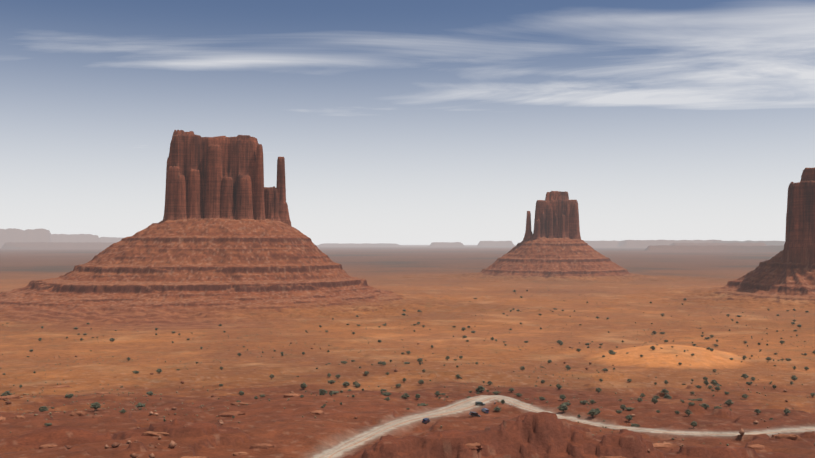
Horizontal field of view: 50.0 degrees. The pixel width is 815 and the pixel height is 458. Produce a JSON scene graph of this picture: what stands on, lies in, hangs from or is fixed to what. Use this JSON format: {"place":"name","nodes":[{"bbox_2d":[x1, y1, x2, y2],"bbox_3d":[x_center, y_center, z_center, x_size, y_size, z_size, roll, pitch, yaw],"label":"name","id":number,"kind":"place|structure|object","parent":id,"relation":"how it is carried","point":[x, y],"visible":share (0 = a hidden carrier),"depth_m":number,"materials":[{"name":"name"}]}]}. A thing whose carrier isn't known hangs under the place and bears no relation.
{"place":"outdoors","nodes":[
{"label":"outdoors","id":0,"kind":"place"},
{"bbox_2d":[0,228,814,457],"bbox_3d":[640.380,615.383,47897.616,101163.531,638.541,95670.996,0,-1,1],"label":"terrain","id":1,"kind":"structure","parent":0,"point":[27,256],"depth_m":624.17,"materials":[{"name":"soil"}]},
{"bbox_2d":[1,391,11,395],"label":"juniper shrub","id":2,"kind":"object","parent":1,"relation":"on","point":[5,392],"visible":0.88,"depth_m":530.43,"materials":[{"name":"green plant"}]},
{"bbox_2d":[39,406,48,411],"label":"juniper shrub","id":3,"kind":"object","parent":1,"relation":"on","point":[43,408],"visible":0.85,"depth_m":431.29,"materials":[{"name":"green plant"}]},
{"bbox_2d":[90,402,100,410],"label":"juniper shrub","id":4,"kind":"object","parent":1,"relation":"on","point":[96,405],"visible":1,"depth_m":398.03,"materials":[{"name":"green plant"}]},
{"bbox_2d":[135,403,145,407],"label":"juniper shrub","id":5,"kind":"object","parent":1,"relation":"on","point":[140,405],"visible":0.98,"depth_m":444.59,"materials":[{"name":"green plant"}]},
{"bbox_2d":[319,389,326,394],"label":"juniper shrub","id":6,"kind":"object","parent":1,"relation":"on","point":[323,391],"visible":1,"depth_m":466.01,"materials":[{"name":"green plant"}]},
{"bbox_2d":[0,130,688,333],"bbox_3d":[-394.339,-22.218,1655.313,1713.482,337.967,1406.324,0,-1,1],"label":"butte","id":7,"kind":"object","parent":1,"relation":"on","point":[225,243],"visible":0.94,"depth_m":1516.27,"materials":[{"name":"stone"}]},
{"bbox_2d":[0,385,803,457],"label":"rock slabs","id":8,"kind":"object","parent":1,"relation":"on","point":[474,446],"visible":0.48,"depth_m":318.38,"materials":[{"name":"stone"}]},
{"bbox_2d":[401,393,409,398],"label":"juniper shrub","id":9,"kind":"object","parent":1,"relation":"on","point":[406,395],"visible":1,"depth_m":470.93,"materials":[{"name":"green plant"}]},
{"bbox_2d":[3,342,814,457],"bbox_3d":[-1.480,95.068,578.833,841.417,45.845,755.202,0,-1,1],"label":"rocks","id":10,"kind":"object","parent":1,"relation":"on","point":[172,444],"visible":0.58,"depth_m":337.82,"materials":[{"name":"stone"}]},
{"bbox_2d":[422,418,429,423],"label":"car","id":11,"kind":"object","parent":1,"relation":"on","point":[426,420],"visible":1,"depth_m":367.68,"materials":[{"name":"blue paint"}]},
{"bbox_2d":[469,411,480,416],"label":"car","id":12,"kind":"object","parent":1,"relation":"on","point":[474,413],"visible":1,"depth_m":382.72,"materials":[{"name":"black paint"}]},
{"bbox_2d":[476,385,484,392],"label":"juniper shrub","id":13,"kind":"object","parent":1,"relation":"on","point":[481,387],"visible":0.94,"depth_m":506.77,"materials":[{"name":"green plant"}]},
{"bbox_2d":[481,408,488,413],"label":"car","id":14,"kind":"object","parent":1,"relation":"on","point":[485,410],"visible":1,"depth_m":409.21,"materials":[{"name":"blue paint"}]},
{"bbox_2d":[382,191,727,282],"bbox_3d":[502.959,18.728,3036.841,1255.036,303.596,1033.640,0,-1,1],"label":"butte","id":15,"kind":"object","parent":1,"relation":"on","point":[553,247],"visible":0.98,"depth_m":2931.89,"materials":[{"name":"stone"}]},
{"bbox_2d":[557,404,567,412],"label":"juniper shrub","id":16,"kind":"object","parent":1,"relation":"on","point":[563,407],"visible":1,"depth_m":406.00,"materials":[{"name":"green plant"}]},
{"bbox_2d":[587,408,597,417],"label":"juniper shrub","id":17,"kind":"object","parent":1,"relation":"on","point":[593,412],"visible":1,"depth_m":388.45,"materials":[{"name":"green plant"}]},
{"bbox_2d":[501,167,814,311],"bbox_3d":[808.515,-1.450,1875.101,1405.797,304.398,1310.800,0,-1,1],"label":"butte","id":18,"kind":"object","parent":1,"relation":"on","point":[783,280],"visible":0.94,"depth_m":1772.95,"materials":[{"name":"stone"}]},
{"bbox_2d":[684,409,691,415],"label":"juniper shrub","id":19,"kind":"object","parent":1,"relation":"on","point":[687,411],"visible":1,"depth_m":396.22,"materials":[{"name":"green plant"}]},
{"bbox_2d":[690,421,696,427],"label":"juniper shrub","id":20,"kind":"object","parent":1,"relation":"on","point":[693,423],"visible":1,"depth_m":360.02,"materials":[{"name":"green plant"}]},
{"bbox_2d":[699,403,709,408],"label":"juniper shrub","id":21,"kind":"object","parent":1,"relation":"on","point":[704,405],"visible":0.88,"depth_m":415.39,"materials":[{"name":"green plant"}]},
{"bbox_2d":[724,399,732,406],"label":"juniper shrub","id":22,"kind":"object","parent":1,"relation":"on","point":[728,402],"visible":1,"depth_m":448.56,"materials":[{"name":"green plant"}]},
{"bbox_2d":[0,0,814,244],"label":"sky","id":23,"kind":"structure","parent":0,"point":[401,122],"materials":[{"name":"blue"}]},
{"bbox_2d":[2,283,814,445],"bbox_3d":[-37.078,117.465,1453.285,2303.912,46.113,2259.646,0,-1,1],"label":"shrubs","id":24,"kind":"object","parent":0,"point":[50,413],"depth_m":611.11,"materials":[{"name":"green plant"}]},
{"bbox_2d":[319,396,814,457],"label":"dirt road","id":25,"kind":"structure","parent":0,"point":[467,404],"depth_m":369.85,"materials":[{"name":"soil"}]}
]}

